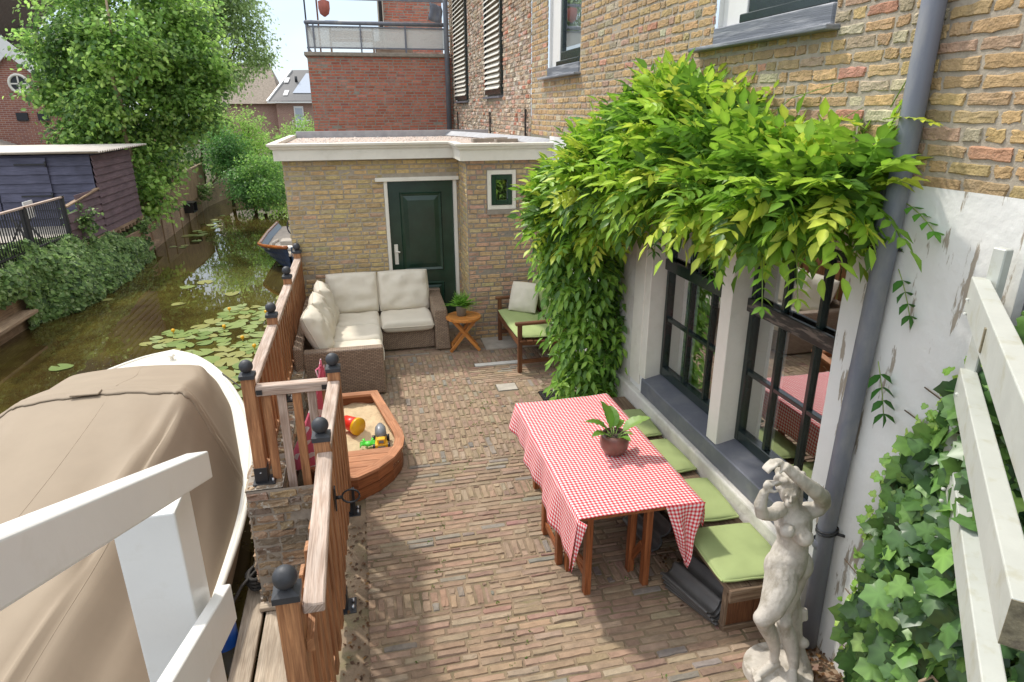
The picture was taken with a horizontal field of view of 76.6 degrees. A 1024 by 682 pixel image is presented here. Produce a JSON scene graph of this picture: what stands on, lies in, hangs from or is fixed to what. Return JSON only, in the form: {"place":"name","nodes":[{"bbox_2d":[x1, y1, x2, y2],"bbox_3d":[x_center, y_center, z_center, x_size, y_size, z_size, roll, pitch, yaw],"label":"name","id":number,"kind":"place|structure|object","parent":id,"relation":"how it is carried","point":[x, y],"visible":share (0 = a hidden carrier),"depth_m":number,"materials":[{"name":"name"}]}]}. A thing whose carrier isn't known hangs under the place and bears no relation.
{"place":"outdoors","nodes":[
{"label":"outdoors","id":0,"kind":"place"},
{"bbox_2d":[0,226,65,267],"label":"terrace","id":1,"kind":"structure","parent":0,"point":[32,231],"depth_m":14.36,"materials":[{"name":"concrete"}]},
{"bbox_2d":[11,200,41,241],"bbox_3d":[-9.985,-2.439,13.258,0.388,0.829,0.638,-5,20,-12],"label":"folding chair","id":2,"kind":"object","parent":1,"relation":"on","point":[25,203],"visible":0.3,"depth_m":13.12,"materials":[{"name":"white metal"}]},
{"bbox_2d":[1,237,76,312],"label":"ivy","id":3,"kind":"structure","parent":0,"point":[44,272],"depth_m":12.44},
{"bbox_2d":[0,196,72,268],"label":"metal fence","id":4,"kind":"object","parent":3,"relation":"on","point":[25,221],"visible":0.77,"depth_m":12.13,"materials":[{"name":"metal"}]},
{"bbox_2d":[0,230,155,329],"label":"ivy bank","id":5,"kind":"structure","parent":3,"relation":"on","point":[100,268],"depth_m":12.72,"materials":[{"name":"green plant"}]},
{"bbox_2d":[60,201,105,240],"bbox_3d":[-9.333,-2.599,14.121,0.826,0.917,0.721,-12,23,-29],"label":"bank weed","id":6,"kind":"object","parent":3,"relation":"on","point":[81,220],"visible":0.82,"depth_m":14.13,"materials":[{"name":"green plant"}]},
{"bbox_2d":[0,174,291,681],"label":"canal water","id":7,"kind":"structure","parent":0,"point":[229,255],"depth_m":12.82,"materials":[{"name":"liquid"}]},
{"bbox_2d":[49,363,73,370],"bbox_3d":[-7.010,0.404,10.072,0.361,0.011,0.319,9,20,27],"label":"lily pad","id":8,"kind":"object","parent":7,"relation":"on","point":[61,367],"visible":1,"depth_m":10.06,"materials":[{"name":"green plant"}]},
{"bbox_2d":[0,349,252,681],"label":"covered boat","id":9,"kind":"object","parent":7,"relation":"on","point":[72,436],"visible":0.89,"depth_m":5.02,"materials":[{"name":"beige fabric"}]},
{"bbox_2d":[166,340,187,346],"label":"lily pad","id":10,"kind":"object","parent":7,"relation":"on","point":[173,344],"visible":1,"depth_m":11.05,"materials":[{"name":"green plant"}]},
{"bbox_2d":[173,332,191,337],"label":"lily pad","id":11,"kind":"object","parent":7,"relation":"on","point":[179,335],"visible":1,"depth_m":11.44,"materials":[{"name":"green plant"}]},
{"bbox_2d":[176,342,194,348],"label":"lily pad","id":12,"kind":"object","parent":7,"relation":"on","point":[182,346],"visible":1,"depth_m":10.94,"materials":[{"name":"green plant"}]},
{"bbox_2d":[193,349,213,355],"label":"lily pad","id":13,"kind":"object","parent":7,"relation":"on","point":[204,352],"visible":0.95,"depth_m":10.64,"materials":[{"name":"green plant"}]},
{"bbox_2d":[203,356,219,362],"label":"lily pad","id":14,"kind":"object","parent":7,"relation":"on","point":[212,359],"visible":0.58,"depth_m":10.36,"materials":[{"name":"green plant"}]},
{"bbox_2d":[204,318,221,323],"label":"lily pad","id":15,"kind":"object","parent":7,"relation":"on","point":[210,321],"visible":1,"depth_m":12.25,"materials":[{"name":"green plant"}]},
{"bbox_2d":[214,357,239,366],"bbox_3d":[-4.495,0.326,10.245,0.370,0.013,0.434,-4,20,-13],"label":"lily pad","id":16,"kind":"object","parent":7,"relation":"on","point":[230,361],"visible":0.97,"depth_m":10.24,"materials":[{"name":"green plant"}]},
{"bbox_2d":[217,310,238,315],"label":"lily pad","id":17,"kind":"object","parent":7,"relation":"on","point":[226,313],"visible":1,"depth_m":12.69,"materials":[{"name":"green plant"}]},
{"bbox_2d":[221,369,235,376],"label":"lily pad","id":18,"kind":"object","parent":7,"relation":"on","point":[228,373],"visible":0.45,"depth_m":9.80,"materials":[{"name":"green plant"}]},
{"bbox_2d":[221,622,237,652],"bbox_3d":[-2.154,2.242,4.850,0.210,0.570,0.210,-5,20,-12],"label":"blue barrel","id":19,"kind":"object","parent":7,"relation":"on","point":[230,643],"visible":0.06,"depth_m":4.78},
{"bbox_2d":[226,321,245,328],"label":"lily pad","id":20,"kind":"object","parent":7,"relation":"on","point":[237,324],"visible":0.92,"depth_m":12.03,"materials":[{"name":"green plant"}]},
{"bbox_2d":[198,100,274,181],"bbox_3d":[-11.642,-7.800,26.738,3.867,4.191,2.912,-5,20,-12],"label":"leafy shrub","id":21,"kind":"object","parent":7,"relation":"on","point":[247,130],"visible":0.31,"depth_m":26.61,"materials":[{"name":"green plant"}]},
{"bbox_2d":[227,351,245,357],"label":"lily pad","id":22,"kind":"object","parent":7,"relation":"on","point":[238,353],"visible":1,"depth_m":10.54,"materials":[{"name":"green plant"}]},
{"bbox_2d":[226,149,287,213],"bbox_3d":[-9.401,-6.138,24.753,2.644,2.558,3.579,-5,20,-12],"label":"leafy shrub","id":23,"kind":"object","parent":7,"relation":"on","point":[275,187],"visible":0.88,"depth_m":24.32,"materials":[{"name":"green plant"}]},
{"bbox_2d":[228,561,302,681],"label":"jetty","id":24,"kind":"object","parent":7,"relation":"in","point":[270,666],"visible":0.36,"depth_m":4.70,"materials":[{"name":"brown wood"}]},
{"bbox_2d":[233,564,260,602],"bbox_3d":[-2.053,1.946,5.074,0.187,0.159,0.579,0,20,0],"label":"rope coil","id":25,"kind":"object","parent":24,"relation":"on","point":[251,580],"visible":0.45,"depth_m":5.15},
{"bbox_2d":[257,220,293,267],"bbox_3d":[-5.809,-2.830,17.827,1.966,1.378,4.862,-5,20,-12],"label":"clinker boat","id":26,"kind":"object","parent":7,"relation":"on","point":[275,242],"visible":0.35,"depth_m":16.46,"materials":[{"name":"blue paint"}]},
{"bbox_2d":[245,344,313,612],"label":"quay wall","id":27,"kind":"structure","parent":7,"relation":"in","point":[279,512],"depth_m":4.92,"materials":[{"name":"stone"}]},
{"bbox_2d":[0,451,236,681],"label":"stair railing","id":28,"kind":"object","parent":27,"relation":"on","point":[146,522],"visible":1,"depth_m":1.81,"materials":[{"name":"white paint"}]},
{"bbox_2d":[238,243,305,486],"bbox_3d":[-2.343,-0.121,6.720,0.161,0.973,4.501,-5,20,-12],"label":"wooden fence","id":29,"kind":"object","parent":27,"relation":"on","point":[273,360],"visible":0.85,"depth_m":5.68,"materials":[{"name":"brown wood"}]},
{"bbox_2d":[255,377,327,486],"bbox_3d":[-1.580,0.792,4.861,0.512,1.050,0.087,-5,20,-12],"label":"slatted fence panel","id":30,"kind":"object","parent":27,"relation":"on","point":[282,389],"visible":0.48,"depth_m":4.76,"materials":[{"name":"brown wood"}]},
{"bbox_2d":[247,112,314,173],"bbox_3d":[-9.226,-7.856,27.727,3.036,3.613,4.260,11,23,30],"label":"leafy shrub","id":31,"kind":"object","parent":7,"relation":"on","point":[302,124],"visible":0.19,"depth_m":27.26,"materials":[{"name":"green plant"}]},
{"bbox_2d":[294,359,325,470],"bbox_3d":[-1.576,0.566,5.161,0.553,1.073,0.271,12,23,31],"label":"dotted cloth","id":32,"kind":"object","parent":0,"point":[321,374],"visible":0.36,"depth_m":5.14,"materials":[{"name":"fabric"}]},
{"bbox_2d":[105,134,549,232],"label":"bank terrain","id":33,"kind":"structure","parent":0,"point":[207,182],"depth_m":36.26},
{"bbox_2d":[7,25,44,62],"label":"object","id":34,"kind":"structure","parent":33,"relation":"on","point":[15,41],"depth_m":29.66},
{"bbox_2d":[0,143,145,242],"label":"boarded shed","id":35,"kind":"structure","parent":33,"relation":"on","point":[101,177],"depth_m":15.00,"materials":[{"name":"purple wood"}]},
{"bbox_2d":[0,158,59,227],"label":"door","id":36,"kind":"structure","parent":35,"relation":"in","point":[21,179],"depth_m":14.76,"materials":[{"name":"blue wood"}]},
{"bbox_2d":[0,0,177,171],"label":"brick gable house","id":37,"kind":"structure","parent":33,"relation":"on","point":[18,126],"depth_m":25.88,"materials":[{"name":"red brick"}]},
{"bbox_2d":[7,73,29,92],"bbox_3d":[-19.340,-10.089,25.434,0.755,0.755,0.110,-5,20,-12],"label":"round window","id":38,"kind":"structure","parent":37,"relation":"in","point":[14,79],"depth_m":25.39,"materials":[{"name":"beige paint"}]},
{"bbox_2d":[15,113,28,120],"bbox_3d":[-19.480,-8.927,25.809,0.400,0.300,0.070,-5,20,-12],"label":"window","id":39,"kind":"structure","parent":37,"relation":"in","point":[20,116],"depth_m":25.78,"materials":[{"name":"grey glass"}]},
{"bbox_2d":[0,179,234,345],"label":"retaining boards","id":40,"kind":"object","parent":33,"relation":"on","point":[15,317],"visible":0.34,"depth_m":18.44,"materials":[{"name":"wood"}]},
{"bbox_2d":[129,215,160,241],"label":"bank weed","id":41,"kind":"object","parent":40,"relation":"on","point":[143,227],"visible":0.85,"depth_m":17.56,"materials":[{"name":"green plant"}]},
{"bbox_2d":[183,201,197,212],"bbox_3d":[-11.360,-4.729,22.891,0.350,0.350,0.600,-5,20,-12],"label":"bird box","id":42,"kind":"object","parent":40,"relation":"attached to","point":[192,208],"visible":0.91,"depth_m":22.66,"materials":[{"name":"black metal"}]},
{"bbox_2d":[196,181,214,203],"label":"bank weed","id":43,"kind":"object","parent":40,"relation":"on","point":[204,191],"visible":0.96,"depth_m":24.78,"materials":[{"name":"green plant"}]},
{"bbox_2d":[0,0,251,227],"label":"bushy tree","id":44,"kind":"object","parent":33,"relation":"on","point":[100,73],"visible":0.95,"depth_m":18.74,"materials":[{"name":"green plant"}]},
{"bbox_2d":[133,163,205,226],"bbox_3d":[-11.494,-5.168,22.155,0.192,1.154,8.678,-4,20,-11],"label":"fence","id":45,"kind":"object","parent":33,"relation":"on","point":[192,183],"visible":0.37,"depth_m":23.60,"materials":[{"name":"wood"}]},
{"bbox_2d":[138,133,264,183],"bbox_3d":[-13.457,-8.047,27.759,3.538,3.986,6.968,12,23,31],"label":"leafy shrub","id":46,"kind":"object","parent":33,"relation":"on","point":[201,159],"visible":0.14,"depth_m":27.64,"materials":[{"name":"green plant"}]},
{"bbox_2d":[173,0,287,177],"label":"tall ash tree","id":47,"kind":"object","parent":33,"relation":"on","point":[240,9],"visible":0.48,"depth_m":29.03,"materials":[{"name":"green plant"}]},
{"bbox_2d":[194,119,270,211],"bbox_3d":[-10.692,-6.817,25.118,2.322,3.469,4.292,-15,25,-36],"label":"leafy shrub","id":48,"kind":"object","parent":33,"relation":"on","point":[237,191],"visible":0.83,"depth_m":25.20,"materials":[{"name":"green plant"}]},
{"bbox_2d":[211,50,279,146],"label":"thatched farmhouse","id":49,"kind":"object","parent":33,"relation":"on","point":[263,93],"visible":0.35,"depth_m":53.64,"materials":[{"name":"brown brick"}]},
{"bbox_2d":[266,69,313,136],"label":"solar roof house","id":50,"kind":"structure","parent":33,"relation":"on","point":[290,96],"depth_m":53.43,"materials":[{"name":"grey brick"}]},
{"bbox_2d":[293,106,304,127],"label":"window","id":51,"kind":"structure","parent":50,"relation":"in","point":[298,110],"depth_m":53.37,"materials":[{"name":"white paint"}]},
{"bbox_2d":[304,1,453,130],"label":"red brick building","id":52,"kind":"structure","parent":33,"relation":"on","point":[360,91],"depth_m":15.64,"materials":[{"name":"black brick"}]},
{"bbox_2d":[303,0,442,51],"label":"terrace pergola","id":53,"kind":"object","parent":52,"relation":"on","point":[435,1],"visible":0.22,"depth_m":15.34,"materials":[{"name":"black metal"}]},
{"bbox_2d":[318,0,329,16],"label":"hanging lantern","id":54,"kind":"object","parent":53,"relation":"hanging from","point":[324,7],"visible":1,"depth_m":14.95,"materials":[{"name":"red ceramic"}]},
{"bbox_2d":[428,3,442,22],"bbox_3d":[-1.863,-7.964,15.767,0.359,0.501,0.060,-5,20,-12],"label":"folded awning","id":55,"kind":"object","parent":53,"relation":"hanging from","point":[435,13],"visible":0.91,"depth_m":15.76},
{"bbox_2d":[304,20,443,52],"bbox_3d":[-3.607,-7.790,17.070,3.280,0.678,3.945,-5,20,-12],"label":"balcony railing","id":56,"kind":"object","parent":52,"relation":"on","point":[405,38],"visible":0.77,"depth_m":15.26,"materials":[{"name":"grey glass"}]},
{"bbox_2d":[443,0,451,129],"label":"drainpipe","id":57,"kind":"object","parent":52,"relation":"attached to","point":[447,62],"visible":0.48,"depth_m":15.61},
{"bbox_2d":[266,129,553,339],"bbox_3d":[-1.607,-1.131,10.225,3.522,4.060,3.865,-5,20,-12],"label":"garden annex","id":58,"kind":"object","parent":33,"relation":"on","point":[439,206],"visible":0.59,"depth_m":8.69,"materials":[{"name":"yellow brick"}]},
{"bbox_2d":[387,180,455,321],"bbox_3d":[-1.242,-1.185,9.129,0.885,2.095,0.125,-5,20,-12],"label":"door","id":59,"kind":"structure","parent":58,"relation":"in","point":[421,218],"depth_m":9.00,"materials":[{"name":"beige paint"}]},
{"bbox_2d":[471,138,494,141],"bbox_3d":[-0.412,-2.858,9.233,0.324,0.045,0.100,-8,21,-20],"label":"loose brick","id":60,"kind":"object","parent":58,"relation":"on","point":[483,140],"visible":0.93,"depth_m":9.20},
{"bbox_2d":[487,169,516,214],"bbox_3d":[-0.164,-1.966,8.505,0.394,0.558,0.310,-5,20,-12],"label":"window","id":61,"kind":"structure","parent":58,"relation":"in","point":[501,198],"depth_m":8.40,"materials":[{"name":"beige paint"}]},
{"bbox_2d":[494,138,517,141],"bbox_3d":[-0.086,-2.833,9.158,0.324,0.045,0.100,-8,21,-20],"label":"loose brick","id":62,"kind":"object","parent":58,"relation":"on","point":[507,140],"visible":1,"depth_m":9.12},
{"bbox_2d":[448,0,1023,677],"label":"brick house","id":63,"kind":"structure","parent":33,"relation":"on","point":[726,390],"depth_m":3.85,"materials":[{"name":"brick"}]},
{"bbox_2d":[452,0,468,102],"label":"shutter","id":64,"kind":"object","parent":63,"relation":"attached to","point":[460,96],"visible":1,"depth_m":14.31,"materials":[{"name":"black paint"}]},
{"bbox_2d":[483,0,502,98],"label":"shutter","id":65,"kind":"object","parent":63,"relation":"attached to","point":[488,91],"visible":0.99,"depth_m":11.00,"materials":[{"name":"black paint"}]},
{"bbox_2d":[537,0,581,79],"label":"window","id":66,"kind":"structure","parent":63,"relation":"in","point":[565,15],"depth_m":7.62,"materials":[{"name":"white paint"}]},
{"bbox_2d":[660,232,721,414],"bbox_3d":[1.497,-0.259,5.191,0.085,1.580,1.135,-5,20,-12],"label":"window","id":67,"kind":"structure","parent":63,"relation":"in","point":[692,306],"depth_m":5.37,"materials":[{"name":"glass"}]},
{"bbox_2d":[507,47,943,426],"bbox_3d":[1.024,-0.280,4.936,1.494,3.905,4.387,-5,20,-12],"label":"wisteria","id":68,"kind":"object","parent":63,"relation":"attached to","point":[678,151],"visible":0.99,"depth_m":3.77,"materials":[{"name":"green plant"}]},
{"bbox_2d":[688,0,840,52],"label":"window","id":69,"kind":"structure","parent":63,"relation":"in","point":[740,22],"depth_m":3.81,"materials":[{"name":"white paint"}]},
{"bbox_2d":[734,249,847,500],"bbox_3d":[1.767,0.138,4.078,0.085,1.580,1.010,-5,20,-12],"label":"window","id":70,"kind":"structure","parent":63,"relation":"in","point":[788,353],"depth_m":4.14,"materials":[{"name":"glass"}]},
{"bbox_2d":[802,0,947,649],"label":"drainpipe","id":71,"kind":"object","parent":63,"relation":"attached to","point":[929,26],"visible":0.84,"depth_m":3.09,"materials":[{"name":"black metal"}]},
{"bbox_2d":[828,311,1023,681],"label":"wall ivy","id":72,"kind":"object","parent":63,"relation":"attached to","point":[896,615],"depth_m":2.77,"materials":[{"name":"green plant"}]},
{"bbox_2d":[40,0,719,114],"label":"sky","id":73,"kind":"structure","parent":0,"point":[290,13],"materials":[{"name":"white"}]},
{"bbox_2d":[375,49,412,52],"bbox_3d":[-2.898,-7.176,15.906,0.880,0.290,0.400,-5,20,-12],"label":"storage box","id":74,"kind":"object","parent":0,"point":[389,51],"depth_m":15.74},
{"bbox_2d":[365,325,843,681],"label":"patio paving","id":75,"kind":"structure","parent":0,"point":[491,544],"depth_m":4.44,"materials":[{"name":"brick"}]},
{"bbox_2d":[271,353,360,681],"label":"garden gate fence","id":76,"kind":"object","parent":75,"relation":"on","point":[311,626],"visible":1,"depth_m":3.29,"materials":[{"name":"brown wood"}]},
{"bbox_2d":[310,390,404,501],"bbox_3d":[-1.452,0.928,5.962,0.950,0.235,1.750,-5,20,-12],"label":"sandpit","id":77,"kind":"object","parent":75,"relation":"on","point":[373,471],"visible":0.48,"depth_m":5.67,"materials":[{"name":"brown wood"}]},
{"bbox_2d":[344,415,365,435],"bbox_3d":[-1.506,0.784,6.100,0.190,0.166,0.168,12,23,31],"label":"toy bucket","id":78,"kind":"object","parent":77,"relation":"in","point":[355,426],"visible":0.92,"depth_m":6.04,"materials":[{"name":"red plastic"}]},
{"bbox_2d":[360,437,375,447],"bbox_3d":[-1.295,0.913,5.844,0.158,0.034,0.134,-5,20,-12],"label":"crab mould","id":79,"kind":"object","parent":77,"relation":"on","point":[363,442],"visible":0.84,"depth_m":5.82,"materials":[{"name":"green plastic"}]},
{"bbox_2d":[372,423,389,448],"bbox_3d":[-1.179,0.854,5.832,0.152,0.177,0.262,-5,20,-12],"label":"toy truck","id":80,"kind":"object","parent":77,"relation":"in","point":[381,437],"visible":0.89,"depth_m":5.78,"materials":[{"name":"yellow plastic"}]},
{"bbox_2d":[293,269,450,392],"bbox_3d":[-1.666,-0.210,8.086,1.839,0.925,2.170,-5,20,-12],"label":"wicker sofa","id":81,"kind":"object","parent":75,"relation":"on","point":[358,323],"visible":0.96,"depth_m":8.40,"materials":[{"name":"beige fabric"}]},
{"bbox_2d":[446,311,480,352],"bbox_3d":[-0.632,-0.107,8.521,0.456,0.469,0.456,-5,20,-12],"label":"side table","id":82,"kind":"object","parent":75,"relation":"on","point":[471,318],"visible":0.92,"depth_m":8.44,"materials":[{"name":"brown wood"}]},
{"bbox_2d":[442,290,480,316],"bbox_3d":[-0.646,-0.494,8.405,0.470,0.338,0.459,10,22,27],"label":"potted fern","id":83,"kind":"object","parent":82,"relation":"on","point":[461,303],"visible":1,"depth_m":8.38,"materials":[{"name":"green plant"}]},
{"bbox_2d":[496,383,517,391],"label":"pale paving slab","id":84,"kind":"structure","parent":75,"relation":"on","point":[506,387],"depth_m":7.40,"materials":[{"name":"stone"}]},
{"bbox_2d":[480,336,550,349],"bbox_3d":[0.076,0.012,8.877,0.950,0.040,0.460,-5,20,-12],"label":"concrete strip","id":85,"kind":"object","parent":75,"relation":"on","point":[494,343],"visible":0.36,"depth_m":8.76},
{"bbox_2d":[495,295,566,372],"bbox_3d":[0.229,-0.252,8.275,0.650,0.902,1.260,-5,20,-12],"label":"garden bench","id":86,"kind":"object","parent":75,"relation":"on","point":[520,341],"visible":0.3,"depth_m":7.80,"materials":[{"name":"brown wood"}]},
{"bbox_2d":[498,309,557,337],"bbox_3d":[0.188,-0.249,8.277,0.537,0.061,1.204,-5,20,-12],"label":"bench pad","id":87,"kind":"object","parent":86,"relation":"on","point":[510,317],"visible":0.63,"depth_m":8.18,"materials":[{"name":"fabric"}]},
{"bbox_2d":[508,281,538,312],"bbox_3d":[0.157,-0.581,8.573,0.400,0.369,0.223,8,21,23],"label":"throw pillow","id":88,"kind":"object","parent":87,"relation":"on","point":[521,296],"visible":0.86,"depth_m":8.52,"materials":[{"name":"beige fabric"}]},
{"bbox_2d":[532,274,552,318],"bbox_3d":[0.442,-0.507,8.247,0.120,0.508,1.182,-5,20,-12],"label":"back pad","id":89,"kind":"object","parent":86,"relation":"on","point":[540,298],"visible":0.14,"depth_m":8.44,"materials":[{"name":"fabric"}]},
{"bbox_2d":[342,519,843,681],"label":"dead leaves","id":90,"kind":"object","parent":75,"relation":"on","point":[838,677],"visible":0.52,"depth_m":3.83,"materials":[{"name":"brown plant"}]},
{"bbox_2d":[533,480,686,594],"bbox_3d":[0.607,1.094,4.790,0.780,0.709,1.620,-5,20,-12],"label":"folding table","id":91,"kind":"object","parent":75,"relation":"on","point":[633,551],"visible":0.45,"depth_m":4.29,"materials":[{"name":"brown wood"}]},
{"bbox_2d":[509,393,704,572],"bbox_3d":[0.597,0.961,4.707,0.904,0.426,1.742,-5,20,-12],"label":"tablecloth","id":92,"kind":"object","parent":91,"relation":"on","point":[577,473],"visible":0.93,"depth_m":4.34,"materials":[{"name":"fabric"}]},
{"bbox_2d":[586,401,649,455],"bbox_3d":[0.718,0.611,4.506,0.409,0.372,0.305,-18,26,-41],"label":"potted plant","id":93,"kind":"object","parent":92,"relation":"on","point":[614,440],"visible":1,"depth_m":4.50,"materials":[{"name":"green plant"}]},
{"bbox_2d":[622,511,671,551],"bbox_3d":[0.982,1.320,4.760,0.162,0.224,0.424,-8,21,-20],"label":"roof tile","id":94,"kind":"object","parent":75,"relation":"on","point":[662,526],"visible":0.62,"depth_m":4.65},
{"bbox_2d":[612,396,763,631],"bbox_3d":[1.179,1.167,5.072,0.440,0.378,2.675,-5,20,-12],"label":"plank bench","id":95,"kind":"object","parent":75,"relation":"on","point":[740,602],"visible":0.27,"depth_m":3.93,"materials":[{"name":"brown wood"}]},
{"bbox_2d":[623,409,661,436],"bbox_3d":[1.001,0.721,5.662,0.474,0.060,0.523,-5,20,-12],"label":"seat pad","id":96,"kind":"object","parent":95,"relation":"on","point":[648,428],"visible":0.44,"depth_m":5.58,"materials":[{"name":"fabric"}]},
{"bbox_2d":[649,438,696,472],"bbox_3d":[1.133,0.913,5.120,0.472,0.063,0.521,-5,20,-12],"label":"seat pad","id":97,"kind":"object","parent":95,"relation":"on","point":[677,459],"visible":0.43,"depth_m":5.09,"materials":[{"name":"fabric"}]},
{"bbox_2d":[666,478,738,522],"bbox_3d":[1.269,1.113,4.560,0.481,0.061,0.528,-5,20,-12],"label":"seat pad","id":98,"kind":"object","parent":95,"relation":"on","point":[718,507],"visible":0.51,"depth_m":4.50,"materials":[{"name":"fabric"}]},
{"bbox_2d":[694,523,771,582],"bbox_3d":[1.397,1.301,4.032,0.478,0.062,0.525,-5,20,-12],"label":"seat pad","id":99,"kind":"object","parent":95,"relation":"on","point":[737,552],"visible":0.73,"depth_m":4.00,"materials":[{"name":"fabric"}]},
{"bbox_2d":[665,585,718,625],"bbox_3d":[1.224,1.632,4.174,0.246,0.119,0.424,-13,23,-31],"label":"roof tile","id":100,"kind":"object","parent":75,"relation":"on","point":[687,603],"visible":0.16,"depth_m":4.12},
{"bbox_2d":[663,581,719,621],"bbox_3d":[1.211,1.605,4.170,0.246,0.119,0.424,-12,23,-30],"label":"roof tile","id":101,"kind":"object","parent":100,"relation":"on","point":[715,619],"visible":0.16,"depth_m":4.07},
{"bbox_2d":[661,576,720,617],"bbox_3d":[1.197,1.578,4.166,0.246,0.119,0.424,-11,22,-28],"label":"roof tile","id":102,"kind":"object","parent":101,"relation":"on","point":[716,613],"visible":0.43,"depth_m":4.01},
{"bbox_2d":[660,555,722,613],"bbox_3d":[1.184,1.551,4.162,0.246,0.119,0.424,-11,22,-26],"label":"roof tile","id":103,"kind":"object","parent":102,"relation":"on","point":[696,582],"visible":0.73,"depth_m":4.16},
{"bbox_2d":[742,458,830,681],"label":"stone statue","id":104,"kind":"object","parent":75,"relation":"on","point":[779,654],"visible":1,"depth_m":3.34,"materials":[{"name":"stone"}]},
{"bbox_2d":[939,247,1023,681],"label":"white board fence","id":105,"kind":"object","parent":75,"relation":"on","point":[988,557],"visible":0.9,"depth_m":1.85,"materials":[{"name":"paint"}]},
{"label":"patio base","id":106,"kind":"structure","parent":0,"visible":0},
{"bbox_2d":[297,407,368,681],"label":"patio edge soil","id":107,"kind":"structure","parent":106,"relation":"on","point":[359,632],"depth_m":4.10,"materials":[{"name":"soil"}]},
{"bbox_2d":[474,360,516,366],"bbox_3d":[-0.103,0.283,8.140,0.730,0.028,0.090,-5,20,-12],"label":"threshold stone","id":108,"kind":"object","parent":106,"relation":"on","point":[496,363],"visible":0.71,"depth_m":8.11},
{"bbox_2d":[539,390,564,400],"bbox_3d":[0.463,0.606,7.222,0.280,0.032,0.240,-5,20,-12],"label":"drain grate","id":109,"kind":"object","parent":106,"relation":"on","point":[544,397],"visible":0.41,"depth_m":7.20,"materials":[{"name":"black metal"}]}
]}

